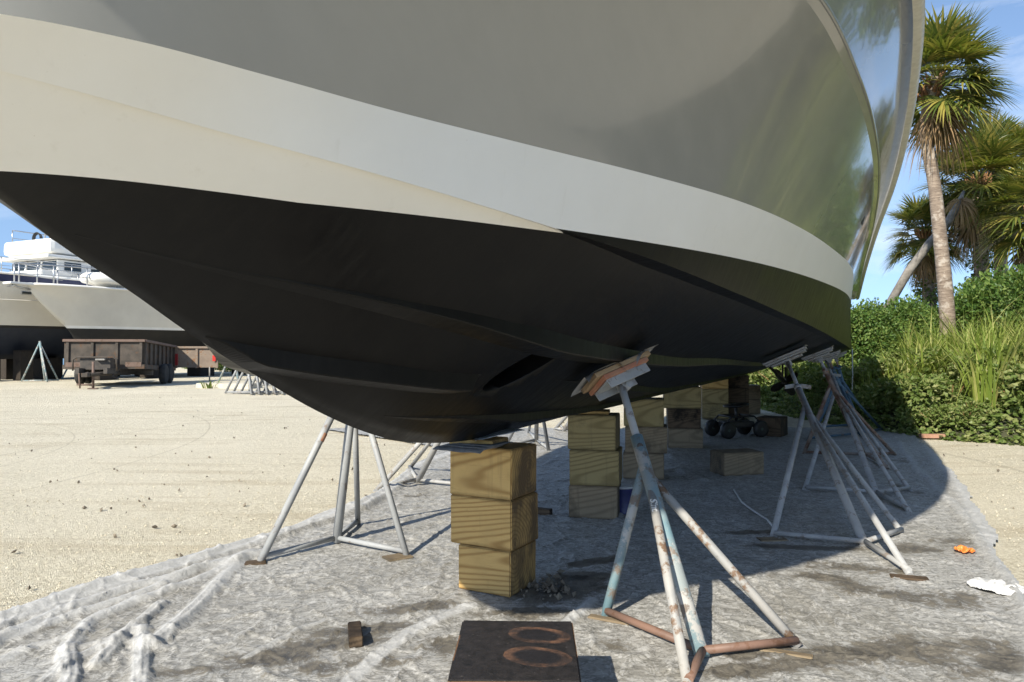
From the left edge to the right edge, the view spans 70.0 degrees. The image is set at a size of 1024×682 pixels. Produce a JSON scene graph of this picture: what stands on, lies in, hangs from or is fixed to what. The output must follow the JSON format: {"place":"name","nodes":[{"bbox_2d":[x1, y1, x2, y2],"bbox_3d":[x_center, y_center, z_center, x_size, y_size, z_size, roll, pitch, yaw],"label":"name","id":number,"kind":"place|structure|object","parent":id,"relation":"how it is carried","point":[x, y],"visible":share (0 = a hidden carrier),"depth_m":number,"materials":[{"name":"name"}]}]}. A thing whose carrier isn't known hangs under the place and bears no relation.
{"place":"outdoors","nodes":[
{"label":"outdoors","id":0,"kind":"place"},
{"bbox_2d":[0,368,1023,610],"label":"ground","id":1,"kind":"structure","parent":0,"point":[44,405],"depth_m":8.24,"materials":[{"name":"sand"}]},
{"bbox_2d":[1,359,12,378],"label":"timber pile","id":2,"kind":"object","parent":1,"relation":"on","point":[6,368],"visible":0.36,"depth_m":34.14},
{"bbox_2d":[13,350,32,380],"bbox_3d":[-22.046,1.093,32.958,0.553,1.352,0.553,0,-1,25],"label":"timber pile","id":3,"kind":"object","parent":1,"relation":"on","point":[21,359],"visible":0.88,"depth_m":32.75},
{"bbox_2d":[21,341,58,381],"bbox_3d":[-20.452,0.873,31.607,1.393,1.755,1.005,0,-1,0],"label":"boat stand","id":4,"kind":"object","parent":1,"relation":"on","point":[39,345],"visible":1,"depth_m":31.47,"materials":[{"name":"blue paint"}]},
{"bbox_2d":[33,358,62,378],"bbox_3d":[-22.169,1.291,34.787,1.103,1.002,0.906,0,-1,25],"label":"timber pile","id":5,"kind":"object","parent":1,"relation":"on","point":[56,363],"visible":0.7,"depth_m":34.45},
{"bbox_2d":[0,230,101,358],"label":"yacht","id":6,"kind":"object","parent":5,"relation":"on","point":[29,320],"visible":0.26,"depth_m":33.21,"materials":[{"name":"white paint"}]},
{"bbox_2d":[62,339,217,388],"bbox_3d":[-15.608,0.838,28.908,4.319,1.758,7.522,0,-1,9],"label":"dump trailer","id":7,"kind":"object","parent":1,"relation":"on","point":[88,361],"visible":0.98,"depth_m":27.21,"materials":[{"name":"metal"}]},
{"bbox_2d":[187,367,213,375],"bbox_3d":[-16.475,1.291,38.710,1.004,1.102,0.905,0,-1,25],"label":"timber pile","id":8,"kind":"object","parent":1,"relation":"on","point":[199,371],"visible":0.39,"depth_m":38.34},
{"bbox_2d":[3,262,205,345],"bbox_3d":[-17.401,-1.233,36.801,4.700,4.000,15.300,0,-1,25],"label":"yacht","id":9,"kind":"object","parent":8,"relation":"on","point":[86,312],"visible":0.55,"depth_m":32.77,"materials":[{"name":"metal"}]},
{"bbox_2d":[79,272,123,287],"bbox_3d":[-18.225,-2.842,33.352,1.838,0.870,2.793,0,-1,25],"label":"tender","id":10,"kind":"object","parent":9,"relation":"on","point":[99,279],"visible":0.4,"depth_m":32.28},
{"bbox_2d":[196,382,261,388],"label":"concrete slab","id":11,"kind":"structure","parent":1,"relation":"on","point":[222,385],"depth_m":25.97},
{"bbox_2d":[224,370,269,394],"bbox_3d":[-8.285,0.959,22.506,1.411,1.361,0.979,0,-1,0],"label":"boat stand","id":12,"kind":"object","parent":1,"relation":"on","point":[251,391],"visible":0.59,"depth_m":22.68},
{"bbox_2d":[233,372,276,394],"bbox_3d":[-8.065,0.959,22.556,1.411,1.361,0.979,0,-1,0],"label":"boat stand","id":13,"kind":"object","parent":1,"relation":"on","point":[258,391],"visible":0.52,"depth_m":22.62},
{"bbox_2d":[0,427,1023,681],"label":"plastic sheet","id":14,"kind":"object","parent":1,"relation":"on","point":[842,611],"visible":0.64,"depth_m":3.96,"materials":[{"name":"plastic"}]},
{"bbox_2d":[257,417,412,560],"bbox_3d":[-1.136,0.547,5.122,0.976,1.732,1.067,0,-1,0],"label":"boat stand","id":15,"kind":"object","parent":14,"relation":"on","point":[350,436],"visible":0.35,"depth_m":4.92,"materials":[{"name":"grey paint"}]},
{"bbox_2d":[348,621,362,647],"bbox_3d":[-0.725,1.354,3.375,0.064,0.051,0.201,0,-1,-14],"label":"wood offcut","id":16,"kind":"object","parent":14,"relation":"on","point":[355,638],"visible":1,"depth_m":3.31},
{"bbox_2d":[382,553,412,561],"bbox_3d":[-0.738,1.392,4.712,0.171,0.013,0.122,1,-1,-35],"label":"foot board","id":17,"kind":"object","parent":14,"relation":"on","point":[395,557],"visible":0.84,"depth_m":4.69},
{"bbox_2d":[373,443,449,491],"bbox_3d":[-0.916,0.692,7.220,0.956,1.506,2.001,1,-1,-38],"label":"boat stand","id":18,"kind":"object","parent":14,"relation":"on","point":[418,478],"visible":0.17,"depth_m":7.22,"materials":[{"name":"grey paint"}]},
{"bbox_2d":[458,540,535,596],"bbox_3d":[-0.082,1.267,4.166,0.337,0.249,0.314,0,-1,28],"label":"timber block","id":19,"kind":"object","parent":14,"relation":"on","point":[497,572],"depth_m":4.04,"materials":[{"name":"yellow wood"}]},
{"bbox_2d":[451,492,537,550],"bbox_3d":[-0.100,1.006,4.180,0.404,0.273,0.312,0,-1,30],"label":"timber block","id":20,"kind":"object","parent":19,"relation":"on","point":[506,525],"depth_m":4.05,"materials":[{"name":"yellow wood"}]},
{"bbox_2d":[450,442,535,500],"bbox_3d":[-0.104,0.730,4.185,0.399,0.277,0.314,0,-1,28],"label":"timber block","id":21,"kind":"object","parent":20,"relation":"on","point":[506,471],"depth_m":4.05,"materials":[{"name":"yellow wood"}]},
{"bbox_2d":[434,442,510,452],"bbox_3d":[-0.218,0.577,4.043,0.320,0.038,0.309,0,-1,29],"label":"roofing felt","id":22,"kind":"object","parent":21,"relation":"on","point":[471,447],"visible":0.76,"depth_m":3.95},
{"bbox_2d":[449,436,508,448],"bbox_3d":[-0.186,0.569,4.141,0.273,0.043,0.221,0,-1,23],"label":"packing board","id":23,"kind":"object","parent":21,"relation":"on","point":[498,439],"visible":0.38,"depth_m":4.05,"materials":[{"name":"yellow wood"}]},
{"bbox_2d":[472,427,524,439],"bbox_3d":[-0.105,0.531,4.190,0.340,0.046,0.160,1,-1,-35],"label":"plastic scrap","id":24,"kind":"object","parent":23,"relation":"on","point":[508,431],"visible":0.67,"depth_m":4.20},
{"bbox_2d":[509,422,550,450],"bbox_3d":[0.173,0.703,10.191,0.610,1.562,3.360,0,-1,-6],"label":"boat stand","id":25,"kind":"object","parent":14,"relation":"on","point":[535,436],"visible":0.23,"depth_m":10.21,"materials":[{"name":"grey paint"}]},
{"bbox_2d":[520,569,576,599],"bbox_3d":[0.155,1.376,4.144,0.394,0.065,0.491,0,-1,0],"label":"rubble","id":26,"kind":"object","parent":14,"relation":"on","point":[548,585],"visible":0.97,"depth_m":4.09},
{"bbox_2d":[569,484,620,519],"bbox_3d":[0.683,1.284,5.965,0.388,0.261,0.334,0,-1,14],"label":"timber block","id":27,"kind":"object","parent":14,"relation":"on","point":[595,502],"depth_m":5.80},
{"bbox_2d":[569,446,621,486],"bbox_3d":[0.690,1.012,5.967,0.398,0.282,0.335,0,-1,13],"label":"timber block","id":28,"kind":"object","parent":27,"relation":"on","point":[596,467],"depth_m":5.81,"materials":[{"name":"wood"}]},
{"bbox_2d":[568,412,619,450],"bbox_3d":[0.675,0.732,5.973,0.383,0.277,0.334,0,-1,15],"label":"timber block","id":29,"kind":"object","parent":28,"relation":"on","point":[592,432],"depth_m":5.82,"materials":[{"name":"wood"}]},
{"bbox_2d":[588,614,629,625],"bbox_3d":[0.484,1.379,3.619,0.220,0.011,0.050,0,-1,28],"label":"foot board","id":30,"kind":"object","parent":14,"relation":"on","point":[603,618],"visible":0.76,"depth_m":3.62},
{"bbox_2d":[620,484,633,514],"bbox_3d":[0.916,1.303,6.030,0.180,0.224,0.180,0,-1,0],"label":"paint can","id":31,"kind":"object","parent":14,"relation":"on","point":[625,492],"visible":0.47,"depth_m":5.95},
{"bbox_2d":[667,427,702,447],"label":"timber block","id":32,"kind":"object","parent":14,"relation":"on","point":[683,438],"depth_m":9.97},
{"bbox_2d":[666,408,700,428],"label":"timber block","id":33,"kind":"object","parent":32,"relation":"on","point":[687,418],"depth_m":9.98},
{"bbox_2d":[663,386,700,408],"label":"timber block","id":34,"kind":"object","parent":33,"relation":"on","point":[688,398],"depth_m":9.98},
{"bbox_2d":[571,345,807,681],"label":"boat stand","id":35,"kind":"object","parent":14,"relation":"on","point":[605,382],"visible":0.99,"depth_m":3.51,"materials":[{"name":"grey paint"}]},
{"bbox_2d":[0,0,924,442],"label":"motor yacht","id":36,"kind":"object","parent":35,"relation":"on","point":[430,220],"visible":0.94,"depth_m":2.56,"materials":[{"name":"grey paint"}]},
{"bbox_2d":[704,403,768,438],"bbox_3d":[3.474,1.222,11.321,0.860,0.520,0.480,0,-1,-20],"label":"rolling seat","id":37,"kind":"object","parent":14,"relation":"on","point":[727,428],"visible":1,"depth_m":11.22,"materials":[{"name":"black plastic"}]},
{"bbox_2d":[710,448,763,475],"bbox_3d":[2.446,1.317,7.960,0.483,0.246,0.304,0,-1,-14],"label":"timber block","id":38,"kind":"object","parent":14,"relation":"on","point":[736,462],"depth_m":7.83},
{"bbox_2d":[756,537,787,541],"bbox_3d":[1.835,1.399,5.155,0.199,0.011,0.100,0,-1,-5],"label":"foot board","id":39,"kind":"object","parent":14,"relation":"on","point":[766,539],"visible":1,"depth_m":5.13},
{"bbox_2d":[757,415,787,436],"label":"timber block","id":40,"kind":"object","parent":14,"relation":"on","point":[778,426],"depth_m":11.35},
{"bbox_2d":[759,648,812,658],"bbox_3d":[1.206,1.374,3.221,0.220,0.011,0.041,0,-1,24],"label":"foot board","id":41,"kind":"object","parent":14,"relation":"on","point":[801,655],"visible":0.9,"depth_m":3.21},
{"bbox_2d":[760,344,913,574],"bbox_3d":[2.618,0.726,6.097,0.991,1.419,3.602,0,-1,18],"label":"boat stand","id":42,"kind":"object","parent":14,"relation":"on","point":[825,440],"visible":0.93,"depth_m":5.59,"materials":[{"name":"grey paint"}]},
{"bbox_2d":[819,350,867,435],"bbox_3d":[5.702,0.835,12.578,0.870,1.356,2.140,0,-1,29],"label":"boat stand","id":43,"kind":"object","parent":14,"relation":"on","point":[841,378],"visible":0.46,"depth_m":12.72,"materials":[{"name":"blue paint"}]},
{"bbox_2d":[805,349,883,440],"bbox_3d":[5.211,0.811,11.397,0.956,1.373,2.517,0,-1,30],"label":"boat stand","id":44,"kind":"object","parent":14,"relation":"on","point":[843,389],"visible":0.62,"depth_m":11.24,"materials":[{"name":"blue paint"}]},
{"bbox_2d":[800,345,897,469],"bbox_3d":[4.101,0.758,9.028,1.132,1.416,1.319,0,-1,32],"label":"boat stand","id":45,"kind":"object","parent":14,"relation":"on","point":[842,402],"visible":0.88,"depth_m":9.32,"materials":[{"name":"grey paint"}]},
{"bbox_2d":[802,354,913,511],"bbox_3d":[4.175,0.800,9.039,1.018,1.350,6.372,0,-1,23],"label":"boat stand","id":46,"kind":"object","parent":14,"relation":"on","point":[851,416],"visible":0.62,"depth_m":7.48,"materials":[{"name":"grey paint"}]},
{"bbox_2d":[889,573,929,580],"bbox_3d":[2.330,1.387,4.289,0.201,0.011,0.082,0,-1,20],"label":"foot board","id":47,"kind":"object","parent":14,"relation":"on","point":[912,577],"visible":1,"depth_m":4.27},
{"bbox_2d":[966,577,1023,595],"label":"cloth","id":48,"kind":"object","parent":14,"relation":"on","point":[999,586],"visible":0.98,"depth_m":4.08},
{"bbox_2d":[0,395,1023,609],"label":"shell stones","id":49,"kind":"object","parent":1,"relation":"on","point":[232,504],"visible":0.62,"depth_m":6.53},
{"bbox_2d":[8,397,1023,601],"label":"dark clods","id":50,"kind":"object","parent":1,"relation":"on","point":[155,526],"visible":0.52,"depth_m":6.54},
{"bbox_2d":[701,403,728,418],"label":"timber block","id":51,"kind":"object","parent":1,"relation":"on","point":[710,411],"depth_m":14.30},
{"bbox_2d":[701,388,728,403],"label":"timber block","id":52,"kind":"object","parent":51,"relation":"on","point":[714,396],"depth_m":14.30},
{"bbox_2d":[700,379,727,388],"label":"timber block","id":53,"kind":"object","parent":52,"relation":"on","point":[722,384],"depth_m":14.29,"materials":[{"name":"yellow wood"}]},
{"bbox_2d":[728,403,748,417],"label":"timber block","id":54,"kind":"object","parent":1,"relation":"on","point":[743,410],"depth_m":14.55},
{"bbox_2d":[749,399,760,413],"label":"timber block","id":55,"kind":"object","parent":1,"relation":"on","point":[754,406],"depth_m":15.42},
{"bbox_2d":[749,384,759,398],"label":"timber block","id":56,"kind":"object","parent":55,"relation":"on","point":[754,391],"depth_m":15.43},
{"bbox_2d":[756,376,1023,445],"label":"ground cover","id":57,"kind":"object","parent":1,"relation":"on","point":[782,408],"visible":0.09,"depth_m":11.58,"materials":[{"name":"green plant"}]},
{"bbox_2d":[880,192,973,314],"bbox_3d":[14.180,-2.722,25.019,2.990,5.072,3.130,-1,-1,36],"label":"palm tree","id":58,"kind":"object","parent":1,"relation":"on","point":[924,274],"visible":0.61,"depth_m":24.82,"materials":[{"name":"green plant"}]},
{"bbox_2d":[884,190,979,307],"bbox_3d":[12.612,-2.709,22.046,2.900,3.677,1.085,0,-1,0],"label":"dead palm trunk","id":59,"kind":"object","parent":1,"relation":"on","point":[956,207],"visible":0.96,"depth_m":21.94,"materials":[{"name":"grey plant"}]},
{"bbox_2d":[903,1,1020,334],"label":"palm tree","id":60,"kind":"object","parent":1,"relation":"on","point":[941,121],"visible":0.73,"depth_m":18.90,"materials":[{"name":"green plant"}]},
{"bbox_2d":[905,115,1023,281],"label":"palm tree","id":61,"kind":"object","parent":1,"relation":"on","point":[995,156],"visible":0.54,"depth_m":23.49,"materials":[{"name":"green plant"}]},
{"bbox_2d":[940,106,1023,273],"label":"palm tree","id":62,"kind":"object","parent":1,"relation":"on","point":[1018,129],"visible":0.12,"depth_m":24.75,"materials":[{"name":"green plant"}]},
{"bbox_2d":[969,158,1023,271],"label":"palm tree","id":63,"kind":"object","parent":1,"relation":"on","point":[1010,232],"visible":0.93,"depth_m":21.06,"materials":[{"name":"green plant"}]},
{"bbox_2d":[0,0,1023,307],"label":"sky","id":64,"kind":"structure","parent":0,"point":[1008,15],"materials":[{"name":"blue"}]},
{"bbox_2d":[448,620,580,681],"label":"metal plate","id":65,"kind":"object","parent":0,"point":[515,651],"depth_m":2.59,"materials":[{"name":"metal"}]},
{"bbox_2d":[623,450,663,479],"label":"timber block","id":66,"kind":"object","parent":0,"point":[630,466],"depth_m":7.60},
{"bbox_2d":[625,424,666,453],"bbox_3d":[1.426,1.030,7.759,0.433,0.274,0.364,0,-1,11],"label":"timber block","id":67,"kind":"object","parent":66,"relation":"on","point":[655,439],"depth_m":7.57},
{"bbox_2d":[624,397,663,426],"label":"timber block","id":68,"kind":"object","parent":67,"relation":"on","point":[648,412],"depth_m":7.58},
{"bbox_2d":[728,388,748,402],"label":"timber block","id":69,"kind":"object","parent":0,"point":[738,395],"depth_m":14.56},
{"bbox_2d":[728,375,748,387],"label":"timber block","id":70,"kind":"object","parent":69,"relation":"on","point":[742,381],"depth_m":14.56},
{"bbox_2d":[761,401,1023,444],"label":"bank","id":71,"kind":"structure","parent":0,"point":[1002,432],"depth_m":11.16,"materials":[{"name":"soil"}]},
{"bbox_2d":[747,367,780,386],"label":"vine mound","id":72,"kind":"object","parent":71,"relation":"on","point":[760,377],"visible":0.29,"depth_m":18.95,"materials":[{"name":"green plant"}]},
{"bbox_2d":[769,357,851,383],"bbox_3d":[7.110,0.817,17.272,1.952,0.996,1.632,0,-1,14],"label":"vine mound","id":73,"kind":"object","parent":71,"relation":"on","point":[798,367],"visible":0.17,"depth_m":16.98,"materials":[{"name":"green plant"}]},
{"bbox_2d":[795,379,827,396],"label":"vine mound","id":74,"kind":"object","parent":71,"relation":"on","point":[822,385],"visible":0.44,"depth_m":15.24,"materials":[{"name":"green plant"}]},
{"bbox_2d":[805,392,822,405],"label":"vine mound","id":75,"kind":"object","parent":71,"relation":"on","point":[810,396],"visible":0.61,"depth_m":14.87,"materials":[{"name":"green plant"}]},
{"bbox_2d":[797,365,875,393],"bbox_3d":[6.976,0.888,15.330,1.812,0.775,1.416,-1,-1,42],"label":"vine mound","id":76,"kind":"object","parent":71,"relation":"on","point":[811,376],"visible":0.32,"depth_m":15.33,"materials":[{"name":"green plant"}]},
{"bbox_2d":[813,363,862,390],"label":"vine mound","id":77,"kind":"object","parent":71,"relation":"on","point":[846,371],"visible":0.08,"depth_m":15.34,"materials":[{"name":"green plant"}]},
{"bbox_2d":[835,400,875,415],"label":"vine mound","id":78,"kind":"object","parent":71,"relation":"on","point":[856,407],"visible":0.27,"depth_m":13.30,"materials":[{"name":"green plant"}]},
{"bbox_2d":[839,297,906,366],"bbox_3d":[8.383,-0.121,17.488,2.228,1.847,1.920,0,-1,12],"label":"bush","id":79,"kind":"object","parent":71,"relation":"on","point":[871,335],"visible":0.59,"depth_m":17.06,"materials":[{"name":"green plant"}]},
{"bbox_2d":[853,355,899,384],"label":"vine mound","id":80,"kind":"object","parent":71,"relation":"on","point":[874,361],"visible":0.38,"depth_m":14.35,"materials":[{"name":"green plant"}]},
{"bbox_2d":[855,363,902,400],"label":"tall grass","id":81,"kind":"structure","parent":71,"relation":"on","point":[869,380],"depth_m":14.07,"materials":[{"name":"plant"}]},
{"bbox_2d":[855,377,927,411],"bbox_3d":[6.934,0.961,12.833,1.656,0.708,1.294,0,-1,-24],"label":"vine mound","id":82,"kind":"object","parent":71,"relation":"on","point":[870,403],"visible":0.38,"depth_m":12.69,"materials":[{"name":"green plant"}]},
{"bbox_2d":[851,294,939,357],"bbox_3d":[9.516,-0.170,18.565,2.543,1.998,2.329,0,-1,-19],"label":"bush","id":83,"kind":"object","parent":71,"relation":"on","point":[901,311],"visible":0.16,"depth_m":17.91,"materials":[{"name":"green plant"}]},
{"bbox_2d":[879,358,927,377],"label":"vine mound","id":84,"kind":"object","parent":71,"relation":"on","point":[905,366],"visible":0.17,"depth_m":13.95,"materials":[{"name":"green plant"}]},
{"bbox_2d":[872,336,938,378],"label":"tall grass","id":85,"kind":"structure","parent":71,"relation":"on","point":[894,370],"depth_m":13.67,"materials":[{"name":"plant"}]},
{"bbox_2d":[883,303,930,349],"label":"tall grass","id":86,"kind":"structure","parent":71,"relation":"on","point":[909,339],"depth_m":16.92,"materials":[{"name":"plant"}]},
{"bbox_2d":[872,321,958,354],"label":"tall grass","id":87,"kind":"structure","parent":71,"relation":"on","point":[906,345],"depth_m":14.90,"materials":[{"name":"plant"}]},
{"bbox_2d":[869,335,962,376],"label":"tall grass","id":88,"kind":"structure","parent":71,"relation":"on","point":[909,366],"depth_m":13.79,"materials":[{"name":"plant"}]},
{"bbox_2d":[886,346,963,362],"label":"vine mound","id":89,"kind":"object","parent":71,"relation":"on","point":[918,352],"visible":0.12,"depth_m":14.61,"materials":[{"name":"green plant"}]},
{"bbox_2d":[893,305,962,348],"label":"tall grass","id":90,"kind":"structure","parent":71,"relation":"on","point":[917,338],"depth_m":15.11,"materials":[{"name":"plant"}]},
{"bbox_2d":[877,372,980,407],"bbox_3d":[7.159,0.898,12.282,1.824,0.780,1.425,0,-1,-6],"label":"vine mound","id":91,"kind":"object","parent":71,"relation":"on","point":[930,386],"visible":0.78,"depth_m":11.99,"materials":[{"name":"green plant"}]},
{"bbox_2d":[894,403,967,430],"bbox_3d":[6.715,1.232,11.682,1.061,0.454,0.829,-1,-1,39],"label":"vine mound","id":92,"kind":"object","parent":71,"relation":"on","point":[908,416],"visible":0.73,"depth_m":11.66,"materials":[{"name":"green plant"}]},
{"bbox_2d":[881,326,986,374],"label":"tall grass","id":93,"kind":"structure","parent":71,"relation":"on","point":[930,366],"depth_m":13.73,"materials":[{"name":"plant"}]},
{"bbox_2d":[915,351,953,375],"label":"vine mound","id":94,"kind":"object","parent":71,"relation":"on","point":[927,368],"visible":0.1,"depth_m":13.73,"materials":[{"name":"green plant"}]},
{"bbox_2d":[887,312,990,349],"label":"tall grass","id":95,"kind":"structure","parent":71,"relation":"on","point":[929,343],"depth_m":14.77,"materials":[{"name":"plant"}]},
{"bbox_2d":[928,317,986,376],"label":"tall grass","id":96,"kind":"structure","parent":71,"relation":"on","point":[952,352],"depth_m":13.67,"materials":[{"name":"plant"}]},
{"bbox_2d":[900,295,1020,352],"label":"tall grass","id":97,"kind":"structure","parent":71,"relation":"on","point":[952,334],"depth_m":14.43,"materials":[{"name":"plant"}]},
{"bbox_2d":[925,403,1000,424],"bbox_3d":[7.009,1.180,11.466,0.970,0.415,0.758,0,-1,5],"label":"vine mound","id":98,"kind":"object","parent":71,"relation":"on","point":[941,417],"visible":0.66,"depth_m":11.29,"materials":[{"name":"green plant"}]},
{"bbox_2d":[913,321,1015,374],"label":"tall grass","id":99,"kind":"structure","parent":71,"relation":"on","point":[955,348],"depth_m":13.43,"materials":[{"name":"plant"}]},
{"bbox_2d":[933,282,1004,335],"bbox_3d":[12.253,-0.385,19.902,2.603,2.493,3.020,0,-1,27],"label":"bush","id":100,"kind":"object","parent":71,"relation":"on","point":[971,293],"visible":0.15,"depth_m":18.96,"materials":[{"name":"green plant"}]},
{"bbox_2d":[918,319,1023,409],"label":"tall grass","id":101,"kind":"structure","parent":71,"relation":"on","point":[974,393],"depth_m":11.52,"materials":[{"name":"plant"}]},
{"bbox_2d":[937,395,1005,415],"bbox_3d":[7.338,1.074,11.713,0.766,0.419,0.981,0,-1,-8],"label":"vine mound","id":102,"kind":"object","parent":71,"relation":"on","point":[967,403],"visible":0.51,"depth_m":11.49,"materials":[{"name":"green plant"}]},
{"bbox_2d":[955,408,993,427],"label":"vine mound","id":103,"kind":"object","parent":71,"relation":"on","point":[975,421],"visible":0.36,"depth_m":11.21,"materials":[{"name":"green plant"}]},
{"bbox_2d":[946,354,1004,388],"bbox_3d":[8.146,0.623,12.463,1.700,0.867,1.421,0,-1,-10],"label":"vine mound","id":104,"kind":"object","parent":71,"relation":"on","point":[952,367],"visible":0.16,"depth_m":12.28,"materials":[{"name":"green plant"}]},
{"bbox_2d":[928,304,1023,394],"bbox_3d":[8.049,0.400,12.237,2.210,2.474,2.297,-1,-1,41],"label":"tall grass","id":105,"kind":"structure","parent":71,"relation":"on","point":[998,348],"depth_m":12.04,"materials":[{"name":"plant"}]},
{"bbox_2d":[953,265,1004,299],"bbox_3d":[13.466,-0.591,20.090,2.430,2.949,2.819,0,-1,-11],"label":"bush","id":106,"kind":"object","parent":71,"relation":"on","point":[970,282],"visible":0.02,"depth_m":20.54,"materials":[{"name":"green plant"}]},
{"bbox_2d":[946,329,1023,400],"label":"tall grass","id":107,"kind":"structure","parent":71,"relation":"on","point":[975,367],"depth_m":11.87,"materials":[{"name":"plant"}]},
{"bbox_2d":[956,263,1023,338],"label":"bush","id":108,"kind":"object","parent":71,"relation":"on","point":[988,284],"visible":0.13,"depth_m":18.82,"materials":[{"name":"green plant"}]},
{"bbox_2d":[966,344,1023,370],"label":"vine mound","id":109,"kind":"object","parent":71,"relation":"on","point":[983,355],"visible":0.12,"depth_m":12.08,"materials":[{"name":"green plant"}]},
{"bbox_2d":[968,309,1023,344],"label":"tall grass","id":110,"kind":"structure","parent":71,"relation":"on","point":[1001,325],"depth_m":16.85,"materials":[{"name":"plant"}]},
{"bbox_2d":[969,376,1023,416],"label":"vine mound","id":111,"kind":"object","parent":71,"relation":"on","point":[1006,399],"visible":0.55,"depth_m":11.06,"materials":[{"name":"green plant"}]},
{"bbox_2d":[984,362,1023,404],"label":"vine mound","id":112,"kind":"object","parent":71,"relation":"on","point":[1011,377],"visible":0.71,"depth_m":11.22,"materials":[{"name":"green plant"}]},
{"bbox_2d":[990,263,1023,339],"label":"bush","id":113,"kind":"object","parent":71,"relation":"on","point":[1003,298],"visible":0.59,"depth_m":17.79,"materials":[{"name":"green plant"}]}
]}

